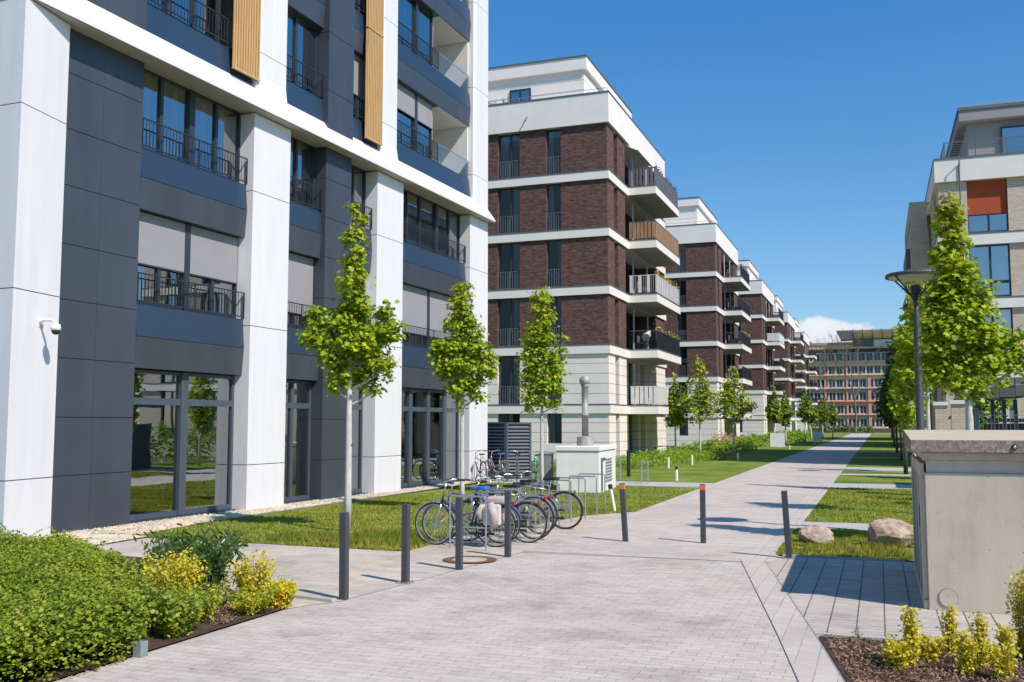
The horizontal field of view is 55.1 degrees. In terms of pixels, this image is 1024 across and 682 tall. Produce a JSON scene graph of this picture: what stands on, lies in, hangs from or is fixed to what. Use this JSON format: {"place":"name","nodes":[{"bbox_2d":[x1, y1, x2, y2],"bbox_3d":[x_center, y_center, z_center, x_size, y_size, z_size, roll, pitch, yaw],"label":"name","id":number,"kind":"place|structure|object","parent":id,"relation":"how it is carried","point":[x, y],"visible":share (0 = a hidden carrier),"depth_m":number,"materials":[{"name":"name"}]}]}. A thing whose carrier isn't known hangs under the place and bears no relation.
{"place":"outdoors","nodes":[
{"label":"outdoors","id":0,"kind":"place"},
{"bbox_2d":[49,432,913,681],"bbox_3d":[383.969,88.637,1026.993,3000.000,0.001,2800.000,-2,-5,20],"label":"ground","id":1,"kind":"structure","parent":0,"point":[153,511],"depth_m":16.16,"materials":[{"name":"concrete"}]},
{"bbox_2d":[0,556,283,681],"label":"shrub bed soil","id":2,"kind":"object","parent":1,"relation":"on","point":[155,641],"visible":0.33,"depth_m":8.64,"materials":[{"name":"soil"}]},
{"bbox_2d":[0,522,153,681],"bbox_3d":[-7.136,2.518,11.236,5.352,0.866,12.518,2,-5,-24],"label":"shrub bed","id":3,"kind":"object","parent":2,"relation":"on","point":[74,592],"depth_m":9.00,"materials":[{"name":"plant"}]},
{"bbox_2d":[119,578,188,627],"bbox_3d":[-3.547,2.617,9.682,0.664,0.456,0.676,2,-5,-22],"label":"green bush","id":4,"kind":"object","parent":2,"relation":"on","point":[145,591],"visible":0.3,"depth_m":9.64,"materials":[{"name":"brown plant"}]},
{"bbox_2d":[140,547,209,605],"bbox_3d":[-3.551,2.557,10.357,0.624,0.697,0.731,-4,-6,36],"label":"golden bush","id":5,"kind":"object","parent":2,"relation":"on","point":[181,570],"visible":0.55,"depth_m":10.35,"materials":[{"name":"yellow plant"}]},
{"bbox_2d":[147,585,213,639],"bbox_3d":[-3.143,2.586,9.287,0.611,0.468,0.693,2,-5,-20],"label":"green bush","id":6,"kind":"object","parent":2,"relation":"on","point":[173,619],"visible":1,"depth_m":9.17,"materials":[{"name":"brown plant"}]},
{"bbox_2d":[166,577,231,623],"bbox_3d":[-3.160,2.642,9.903,0.686,0.449,0.538,2,-5,-25],"label":"golden bush","id":7,"kind":"object","parent":2,"relation":"on","point":[208,612],"visible":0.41,"depth_m":9.87,"materials":[{"name":"yellow plant"}]},
{"bbox_2d":[147,520,251,591],"bbox_3d":[-3.759,2.637,11.865,1.229,0.925,1.316,2,-5,-19],"label":"laurel bush","id":8,"kind":"object","parent":2,"relation":"on","point":[217,562],"visible":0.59,"depth_m":11.71,"materials":[{"name":"green plant"}]},
{"bbox_2d":[226,584,279,614],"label":"golden bush","id":9,"kind":"object","parent":2,"relation":"on","point":[246,604],"visible":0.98,"depth_m":10.30,"materials":[{"name":"yellow plant"}]},
{"bbox_2d":[227,548,283,599],"bbox_3d":[-2.863,2.631,10.859,0.575,0.646,0.610,3,-6,-33],"label":"golden bush","id":10,"kind":"object","parent":2,"relation":"on","point":[244,571],"visible":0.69,"depth_m":10.80,"materials":[{"name":"yellow plant"}]},
{"bbox_2d":[259,576,298,609],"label":"golden bush","id":11,"kind":"object","parent":2,"relation":"on","point":[285,594],"visible":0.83,"depth_m":10.65,"materials":[{"name":"yellow plant"}]},
{"bbox_2d":[0,0,494,537],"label":"apartment building","id":12,"kind":"structure","parent":1,"relation":"on","point":[182,182],"depth_m":22.81,"materials":[{"name":"stone"}]},
{"bbox_2d":[130,369,234,520],"bbox_3d":[-7.211,2.203,21.129,0.352,3.040,3.420,-2,-5,22],"label":"window","id":13,"kind":"structure","parent":12,"relation":"in","point":[182,402],"depth_m":21.12,"materials":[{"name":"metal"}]},
{"bbox_2d":[150,0,228,43],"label":"window","id":14,"kind":"structure","parent":12,"relation":"in","point":[167,4],"depth_m":21.92,"materials":[{"name":"blue glass"}]},
{"bbox_2d":[137,211,244,317],"bbox_3d":[-7.117,-1.597,21.411,0.555,1.900,3.420,-2,-5,22],"label":"window","id":15,"kind":"structure","parent":12,"relation":"in","point":[172,246],"depth_m":21.32,"materials":[{"name":"grey fabric"}]},
{"bbox_2d":[142,68,247,183],"bbox_3d":[-7.117,-4.686,21.672,0.555,1.740,3.420,-2,-5,22],"label":"window","id":16,"kind":"structure","parent":12,"relation":"in","point":[220,118],"depth_m":21.64,"materials":[{"name":"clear glass"}]},
{"bbox_2d":[284,380,310,501],"bbox_3d":[-5.711,2.517,24.855,0.325,3.040,1.680,-2,-5,22],"label":"window","id":17,"kind":"structure","parent":12,"relation":"in","point":[290,405],"depth_m":25.38,"materials":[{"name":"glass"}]},
{"bbox_2d":[287,253,319,328],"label":"window","id":18,"kind":"structure","parent":12,"relation":"in","point":[300,268],"depth_m":25.25,"materials":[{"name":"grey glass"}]},
{"bbox_2d":[286,10,323,96],"bbox_3d":[-5.650,-7.535,25.549,0.555,1.910,1.920,-2,-5,22],"label":"window","id":19,"kind":"structure","parent":12,"relation":"in","point":[303,66],"depth_m":26.09,"materials":[{"name":"blue glass"}]},
{"bbox_2d":[290,137,321,210],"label":"window","id":20,"kind":"structure","parent":12,"relation":"in","point":[295,157],"depth_m":25.61,"materials":[{"name":"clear glass"}]},
{"bbox_2d":[352,384,362,492],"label":"window","id":21,"kind":"structure","parent":12,"relation":"in","point":[359,407],"depth_m":27.94,"materials":[{"name":"glass"}]},
{"bbox_2d":[353,54,365,119],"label":"window","id":22,"kind":"structure","parent":12,"relation":"in","point":[359,64],"depth_m":28.33,"materials":[{"name":"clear glass"}]},
{"bbox_2d":[351,165,371,228],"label":"window","id":23,"kind":"structure","parent":12,"relation":"in","point":[354,174],"depth_m":28.42,"materials":[{"name":"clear glass"}]},
{"bbox_2d":[397,83,437,160],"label":"window","id":24,"kind":"structure","parent":12,"relation":"in","point":[420,111],"depth_m":31.61,"materials":[{"name":"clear glass"}]},
{"bbox_2d":[398,0,438,69],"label":"window","id":25,"kind":"structure","parent":12,"relation":"in","point":[416,5],"depth_m":31.95,"materials":[{"name":"blue glass"}]},
{"bbox_2d":[401,388,458,486],"bbox_3d":[-2.799,3.098,31.744,0.217,3.040,4.881,-2,-5,21],"label":"window","id":26,"kind":"structure","parent":12,"relation":"in","point":[445,419],"depth_m":32.51,"materials":[{"name":"glass"}]},
{"bbox_2d":[402,284,461,348],"bbox_3d":[-2.681,-0.702,32.017,0.315,1.900,4.880,-2,-5,22],"label":"window","id":27,"kind":"structure","parent":12,"relation":"in","point":[423,311],"depth_m":31.71,"materials":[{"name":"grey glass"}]},
{"bbox_2d":[403,189,465,262],"bbox_3d":[-2.793,-3.787,32.322,0.555,1.740,4.880,-2,-5,22],"label":"window","id":28,"kind":"structure","parent":12,"relation":"in","point":[446,239],"depth_m":32.75,"materials":[{"name":"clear glass"}]},
{"bbox_2d":[38,478,502,545],"bbox_3d":[-5.185,4.200,26.215,3.800,0.004,21.200,-2,-5,20],"label":"gravel strip","id":29,"kind":"object","parent":1,"relation":"on","point":[297,508],"visible":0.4,"depth_m":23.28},
{"bbox_2d":[93,511,637,608],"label":"side footpath","id":30,"kind":"structure","parent":1,"relation":"on","point":[311,570],"depth_m":14.48,"materials":[{"name":"concrete"}]},
{"bbox_2d":[339,512,348,599],"bbox_3d":[-1.923,2.461,11.242,0.084,0.985,0.084,-2,-5,20],"label":"bollard","id":31,"kind":"object","parent":30,"relation":"on","point":[343,555],"visible":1,"depth_m":11.21,"materials":[{"name":"metal"}]},
{"bbox_2d":[415,479,516,546],"bbox_3d":[-0.773,2.825,16.119,1.772,1.082,0.603,-1,-3,16],"label":"bicycle","id":32,"kind":"object","parent":30,"relation":"on","point":[495,511],"visible":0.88,"depth_m":15.99,"materials":[{"name":"silver metal"}]},
{"bbox_2d":[422,478,521,543],"bbox_3d":[-0.687,2.866,16.596,1.733,1.082,0.603,-1,-8,11],"label":"bicycle","id":33,"kind":"object","parent":30,"relation":"on","point":[513,509],"visible":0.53,"depth_m":16.58,"materials":[{"name":"silver metal"}]},
{"bbox_2d":[448,477,547,542],"bbox_3d":[-0.250,2.871,16.658,1.753,1.082,0.603,-1,-2,14],"label":"bicycle","id":34,"kind":"object","parent":30,"relation":"on","point":[538,507],"visible":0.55,"depth_m":16.53,"materials":[{"name":"black metal"}]},
{"bbox_2d":[463,476,554,538],"bbox_3d":[-0.089,2.922,17.266,1.812,1.082,0.603,-2,-8,23],"label":"bicycle","id":35,"kind":"object","parent":30,"relation":"on","point":[546,501],"visible":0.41,"depth_m":17.07,"materials":[{"name":"black metal"}]},
{"bbox_2d":[473,473,557,533],"bbox_3d":[0.052,2.994,18.122,1.772,1.082,0.603,-2,-8,27],"label":"bicycle","id":36,"kind":"object","parent":30,"relation":"on","point":[523,508],"visible":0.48,"depth_m":17.92,"materials":[{"name":"black metal"}]},
{"bbox_2d":[498,471,583,528],"bbox_3d":[0.501,3.052,18.815,1.792,1.082,0.603,-2,-3,17],"label":"bicycle","id":37,"kind":"object","parent":30,"relation":"on","point":[573,494],"visible":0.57,"depth_m":18.67,"materials":[{"name":"metal"}]},
{"bbox_2d":[809,328,911,431],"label":"office building","id":38,"kind":"structure","parent":1,"relation":"on","point":[841,396],"depth_m":237.82,"materials":[{"name":"brick"}]},
{"bbox_2d":[819,636,1023,681],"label":"mulch bed","id":39,"kind":"object","parent":1,"relation":"on","point":[848,678],"visible":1,"depth_m":7.98,"materials":[{"name":"soil"}]},
{"bbox_2d":[198,588,1023,681],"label":"bark mulch","id":40,"kind":"object","parent":39,"relation":"on","point":[858,649],"visible":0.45,"depth_m":8.04,"materials":[{"name":"wood"}]},
{"bbox_2d":[880,633,916,670],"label":"golden bush","id":41,"kind":"object","parent":39,"relation":"on","point":[896,656],"visible":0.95,"depth_m":7.95,"materials":[{"name":"yellow plant"}]},
{"bbox_2d":[893,603,923,665],"bbox_3d":[3.306,2.445,8.137,0.248,0.504,0.244,3,-6,-34],"label":"golden bush","id":42,"kind":"object","parent":39,"relation":"on","point":[912,631],"visible":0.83,"depth_m":8.10,"materials":[{"name":"yellow plant"}]},
{"bbox_2d":[915,630,952,661],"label":"golden bush","id":43,"kind":"object","parent":39,"relation":"on","point":[934,651],"visible":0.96,"depth_m":8.22,"materials":[{"name":"yellow plant"}]},
{"bbox_2d":[936,604,960,655],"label":"golden bush","id":44,"kind":"object","parent":39,"relation":"on","point":[950,626],"visible":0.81,"depth_m":8.47,"materials":[{"name":"yellow plant"}]},
{"bbox_2d":[947,628,987,676],"bbox_3d":[3.622,2.486,7.805,0.257,0.418,0.236,1,-5,-8],"label":"golden bush","id":45,"kind":"object","parent":39,"relation":"on","point":[966,659],"visible":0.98,"depth_m":7.79,"materials":[{"name":"yellow plant"}]},
{"bbox_2d":[962,611,992,668],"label":"golden bush","id":46,"kind":"object","parent":39,"relation":"on","point":[981,633],"visible":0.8,"depth_m":8.02,"materials":[{"name":"yellow plant"}]},
{"bbox_2d":[982,641,1022,681],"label":"golden bush","id":47,"kind":"object","parent":39,"relation":"on","point":[1002,665],"visible":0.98,"depth_m":7.62,"materials":[{"name":"yellow plant"}]},
{"bbox_2d":[992,621,1020,661],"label":"golden bush","id":48,"kind":"object","parent":39,"relation":"on","point":[1005,637],"visible":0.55,"depth_m":8.17,"materials":[{"name":"yellow plant"}]},
{"bbox_2d":[1002,568,1023,657],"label":"golden bush","id":49,"kind":"object","parent":39,"relation":"on","point":[1019,602],"visible":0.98,"depth_m":8.39,"materials":[{"name":"yellow plant"}]},
{"bbox_2d":[903,99,1023,429],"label":"apartment building","id":50,"kind":"structure","parent":1,"relation":"on","point":[978,169],"depth_m":45.08,"materials":[{"name":"beige brick"}]},
{"bbox_2d":[966,179,1008,232],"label":"window","id":51,"kind":"structure","parent":50,"relation":"in","point":[985,197],"depth_m":44.88,"materials":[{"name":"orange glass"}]},
{"bbox_2d":[969,244,1010,296],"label":"window","id":52,"kind":"structure","parent":50,"relation":"in","point":[997,272],"depth_m":44.75,"materials":[{"name":"blue glass"}]},
{"bbox_2d":[54,553,913,681],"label":"plaza paving","id":53,"kind":"structure","parent":0,"point":[531,617],"depth_m":9.35,"materials":[{"name":"concrete"}]},
{"bbox_2d":[396,504,414,584],"bbox_3d":[-1.341,2.557,12.387,0.180,0.985,0.180,-2,-5,20],"label":"bollard","id":54,"kind":"object","parent":53,"relation":"on","point":[405,556],"visible":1,"depth_m":12.35,"materials":[{"name":"metal"}]},
{"bbox_2d":[455,497,462,569],"bbox_3d":[-0.728,2.655,13.542,0.084,0.985,0.084,-2,-5,20],"label":"bollard","id":55,"kind":"object","parent":53,"relation":"on","point":[459,534],"visible":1,"depth_m":13.51,"materials":[{"name":"metal"}]},
{"bbox_2d":[504,491,510,556],"bbox_3d":[-0.062,2.764,14.836,0.084,0.985,0.084,-2,-5,20],"label":"bollard","id":56,"kind":"object","parent":53,"relation":"on","point":[507,523],"visible":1,"depth_m":14.80,"materials":[{"name":"metal"}]},
{"bbox_2d":[741,559,843,681],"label":"plaza border","id":57,"kind":"object","parent":53,"relation":"on","point":[809,658],"visible":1,"depth_m":9.45,"materials":[{"name":"concrete"}]},
{"bbox_2d":[138,482,913,560],"bbox_3d":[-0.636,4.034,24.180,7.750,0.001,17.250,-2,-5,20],"label":"lawn","id":58,"kind":"structure","parent":0,"point":[432,495],"depth_m":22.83,"materials":[{"name":"plant"}]},
{"bbox_2d":[290,203,409,531],"bbox_3d":[-2.998,0.441,18.250,2.290,6.189,1.112,1,-5,-7],"label":"maple tree","id":59,"kind":"object","parent":58,"relation":"on","point":[354,339],"visible":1,"depth_m":18.22,"materials":[{"name":"green plant"}]},
{"bbox_2d":[424,282,500,510],"bbox_3d":[-1.167,1.231,22.546,1.758,5.337,1.300,-2,-5,20],"label":"maple tree","id":60,"kind":"object","parent":58,"relation":"on","point":[471,358],"visible":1,"depth_m":22.55,"materials":[{"name":"green plant"}]},
{"bbox_2d":[109,527,910,560],"bbox_3d":[-0.714,3.310,15.996,12.864,0.076,4.333,0,-5,-4],"label":"grass edge","id":61,"kind":"object","parent":58,"relation":"on","point":[390,548],"depth_m":15.81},
{"bbox_2d":[514,286,571,493],"bbox_3d":[0.853,1.390,28.045,1.672,5.943,1.271,-2,-5,20],"label":"maple tree","id":62,"kind":"object","parent":58,"relation":"on","point":[539,384],"visible":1,"depth_m":27.99,"materials":[{"name":"green plant"}]},
{"bbox_2d":[555,444,616,492],"bbox_3d":[2.265,3.833,29.663,1.340,1.345,2.670,-1,-5,16],"label":"utility box","id":63,"kind":"object","parent":58,"relation":"on","point":[575,459],"visible":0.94,"depth_m":28.48,"materials":[{"name":"white paint"}]},
{"bbox_2d":[577,375,593,445],"bbox_3d":[2.205,2.097,29.627,0.500,2.110,0.500,-2,-5,20],"label":"flue pipe","id":64,"kind":"object","parent":63,"relation":"on","point":[585,439],"visible":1,"depth_m":29.53,"materials":[{"name":"metal"}]},
{"bbox_2d":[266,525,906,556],"bbox_3d":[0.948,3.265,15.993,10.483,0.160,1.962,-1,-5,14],"label":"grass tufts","id":65,"kind":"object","parent":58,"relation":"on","point":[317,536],"visible":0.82,"depth_m":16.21,"materials":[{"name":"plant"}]},
{"bbox_2d":[413,479,712,486],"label":"cross path","id":66,"kind":"structure","parent":0,"point":[664,484],"depth_m":32.87,"materials":[{"name":"concrete"}]},
{"bbox_2d":[487,422,505,478],"bbox_3d":[-0.702,4.015,36.075,1.188,2.060,0.076,-3,-6,35],"label":"louvre screen","id":67,"kind":"object","parent":66,"relation":"on","point":[496,435],"visible":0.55,"depth_m":35.99,"materials":[{"name":"metal"}]},
{"bbox_2d":[487,54,680,461],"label":"apartment building","id":68,"kind":"structure","parent":0,"point":[582,197],"depth_m":54.01,"materials":[{"name":"brown brick"}]},
{"bbox_2d":[498,298,519,346],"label":"window","id":69,"kind":"structure","parent":68,"relation":"in","point":[516,301],"depth_m":53.99,"materials":[{"name":"black glass"}]},
{"bbox_2d":[498,243,519,289],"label":"window","id":70,"kind":"structure","parent":68,"relation":"in","point":[516,245],"depth_m":54.25,"materials":[{"name":"black glass"}]},
{"bbox_2d":[498,187,519,233],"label":"window","id":71,"kind":"structure","parent":68,"relation":"in","point":[516,190],"depth_m":54.52,"materials":[{"name":"black glass"}]},
{"bbox_2d":[498,133,519,178],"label":"window","id":72,"kind":"structure","parent":68,"relation":"in","point":[505,167],"depth_m":54.98,"materials":[{"name":"blue glass"}]},
{"bbox_2d":[498,356,520,403],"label":"window","id":73,"kind":"structure","parent":68,"relation":"in","point":[516,401],"depth_m":53.70,"materials":[{"name":"black glass"}]},
{"bbox_2d":[546,129,560,173],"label":"window","id":74,"kind":"structure","parent":68,"relation":"in","point":[550,135],"depth_m":54.00,"materials":[{"name":"blue glass"}]},
{"bbox_2d":[509,433,851,482],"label":"lawn","id":75,"kind":"structure","parent":0,"point":[712,470],"depth_m":45.80,"materials":[{"name":"plant"}]},
{"bbox_2d":[506,422,530,478],"bbox_3d":[0.246,4.000,35.828,0.935,2.050,0.075,1,-5,-12],"label":"louvre screen","id":76,"kind":"object","parent":75,"relation":"on","point":[518,436],"visible":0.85,"depth_m":35.83,"materials":[{"name":"metal"}]},
{"bbox_2d":[615,445,726,469],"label":"hedge","id":77,"kind":"object","parent":75,"relation":"on","point":[673,455],"visible":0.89,"depth_m":49.36,"materials":[{"name":"green plant"}]},
{"bbox_2d":[661,373,689,449],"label":"maple tree","id":78,"kind":"object","parent":75,"relation":"on","point":[677,418],"visible":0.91,"depth_m":57.50,"materials":[{"name":"green plant"}]},
{"bbox_2d":[678,355,720,458],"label":"maple tree","id":79,"kind":"object","parent":75,"relation":"on","point":[699,391],"visible":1,"depth_m":56.43,"materials":[{"name":"green plant"}]},
{"bbox_2d":[678,438,757,453],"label":"hedge","id":80,"kind":"object","parent":75,"relation":"on","point":[726,446],"visible":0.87,"depth_m":67.09,"materials":[{"name":"green plant"}]},
{"bbox_2d":[711,365,757,455],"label":"maple tree","id":81,"kind":"object","parent":75,"relation":"on","point":[727,400],"visible":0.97,"depth_m":60.80,"materials":[{"name":"green plant"}]},
{"bbox_2d":[764,384,784,432],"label":"maple tree","id":82,"kind":"object","parent":75,"relation":"on","point":[774,413],"visible":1,"depth_m":88.80,"materials":[{"name":"green plant"}]},
{"bbox_2d":[794,387,813,441],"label":"maple tree","id":83,"kind":"object","parent":75,"relation":"on","point":[804,408],"visible":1,"depth_m":109.87,"materials":[{"name":"green plant"}]},
{"bbox_2d":[527,434,867,562],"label":"path","id":84,"kind":"structure","parent":0,"point":[744,517],"depth_m":20.32,"materials":[{"name":"concrete"}]},
{"bbox_2d":[699,484,705,542],"bbox_3d":[3.215,2.906,16.523,0.088,0.985,0.088,-2,-5,20],"label":"bollard","id":85,"kind":"object","parent":84,"relation":"on","point":[702,488],"visible":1,"depth_m":16.49,"materials":[{"name":"metal"}]},
{"bbox_2d":[638,433,870,562],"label":"path border","id":86,"kind":"object","parent":84,"relation":"on","point":[765,549],"visible":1,"depth_m":24.29,"materials":[{"name":"concrete"}]},
{"bbox_2d":[663,196,752,445],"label":"apartment building","id":87,"kind":"structure","parent":0,"point":[711,284],"depth_m":87.90,"materials":[{"name":"brown brick"}]},
{"bbox_2d":[488,0,1023,342],"label":"sky","id":88,"kind":"structure","parent":0,"point":[809,130],"materials":[{"name":"blue"}]},
{"bbox_2d":[737,260,785,439],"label":"apartment building","id":89,"kind":"structure","parent":0,"point":[766,342],"depth_m":122.08,"materials":[{"name":"paint"}]},
{"bbox_2d":[773,295,804,432],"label":"apartment building","id":90,"kind":"structure","parent":0,"point":[789,378],"depth_m":158.96,"materials":[{"name":"brick"}]},
{"bbox_2d":[794,318,817,432],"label":"apartment building","id":91,"kind":"structure","parent":0,"point":[808,385],"depth_m":193.76,"materials":[{"name":"concrete"}]},
{"bbox_2d":[779,434,913,560],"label":"lawn","id":92,"kind":"structure","parent":0,"point":[878,442],"depth_m":36.46,"materials":[{"name":"plant"}]},
{"bbox_2d":[797,525,833,543],"bbox_3d":[5.046,3.235,16.236,0.535,0.369,0.457,2,-5,-20],"label":"boulder","id":93,"kind":"object","parent":92,"relation":"on","point":[813,533],"visible":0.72,"depth_m":16.16,"materials":[{"name":"stone"}]},
{"bbox_2d":[799,451,912,530],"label":"stepping strips","id":94,"kind":"object","parent":92,"relation":"on","point":[852,526],"visible":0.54,"depth_m":31.58,"materials":[{"name":"concrete"}]},
{"bbox_2d":[875,337,898,452],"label":"maple tree","id":95,"kind":"object","parent":92,"relation":"on","point":[884,385],"visible":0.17,"depth_m":66.92,"materials":[{"name":"green plant"}]},
{"bbox_2d":[867,518,913,547],"bbox_3d":[6.197,3.139,15.860,0.868,0.553,0.743,0,-5,3],"label":"boulder","id":96,"kind":"object","parent":92,"relation":"on","point":[891,531],"visible":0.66,"depth_m":15.63,"materials":[{"name":"stone"}]},
{"bbox_2d":[888,281,934,455],"bbox_3d":[11.671,1.244,28.684,1.290,6.341,1.176,-2,-5,20],"label":"maple tree","id":97,"kind":"object","parent":92,"relation":"on","point":[906,426],"visible":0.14,"depth_m":28.71,"materials":[{"name":"green plant"}]},
{"bbox_2d":[886,280,938,429],"bbox_3d":[9.191,1.222,21.802,1.654,5.229,1.915,-2,-5,20],"label":"maple tree","id":98,"kind":"object","parent":92,"relation":"on","point":[906,371],"visible":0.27,"depth_m":21.73,"materials":[{"name":"green plant"}]},
{"bbox_2d":[885,270,940,429],"bbox_3d":[7.340,1.106,17.671,1.040,4.765,1.040,-2,-5,20],"label":"street lamp","id":99,"kind":"object","parent":92,"relation":"on","point":[914,292],"visible":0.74,"depth_m":17.69,"materials":[{"name":"metal"}]},
{"bbox_2d":[933,402,948,429],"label":"gate pillar","id":100,"kind":"structure","parent":92,"relation":"on","point":[941,415],"depth_m":26.85,"materials":[{"name":"beige brick"}]},
{"bbox_2d":[948,400,965,429],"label":"gate pillar","id":101,"kind":"structure","parent":92,"relation":"on","point":[957,407],"depth_m":24.89,"materials":[{"name":"beige brick"}]},
{"bbox_2d":[914,190,1023,429],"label":"maple tree","id":102,"kind":"object","parent":92,"relation":"on","point":[961,329],"visible":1,"depth_m":15.94,"materials":[{"name":"green plant"}]},
{"bbox_2d":[948,351,1020,429],"bbox_3d":[16.486,1.976,34.461,1.968,5.852,1.803,2,-5,-24],"label":"maple tree","id":103,"kind":"object","parent":92,"relation":"on","point":[983,408],"visible":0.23,"depth_m":34.20,"materials":[{"name":"green plant"}]},
{"bbox_2d":[974,385,1023,429],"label":"pergola","id":104,"kind":"object","parent":92,"relation":"on","point":[1013,392],"visible":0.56,"depth_m":28.69,"materials":[{"name":"metal"}]},
{"bbox_2d":[854,433,902,433],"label":"plaza","id":105,"kind":"structure","parent":0,"point":[873,433],"depth_m":201.41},
{"bbox_2d":[821,327,884,432],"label":"bare tree","id":106,"kind":"object","parent":105,"relation":"on","point":[854,360],"visible":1,"depth_m":203.31,"materials":[{"name":"brown plant"}]},
{"bbox_2d":[768,557,1021,645],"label":"entrance paving","id":107,"kind":"structure","parent":0,"point":[873,595],"depth_m":11.32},
{"bbox_2d":[781,491,795,558],"bbox_3d":[4.100,2.742,14.653,0.180,1.000,0.180,-5,-6,20],"label":"bollard","id":108,"kind":"object","parent":107,"relation":"on","point":[786,524],"visible":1,"depth_m":14.61,"materials":[{"name":"metal"}]},
{"bbox_2d":[903,430,1023,614],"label":"concrete enclosure","id":109,"kind":"object","parent":107,"relation":"on","point":[968,506],"visible":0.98,"depth_m":10.51,"materials":[{"name":"grey concrete"}]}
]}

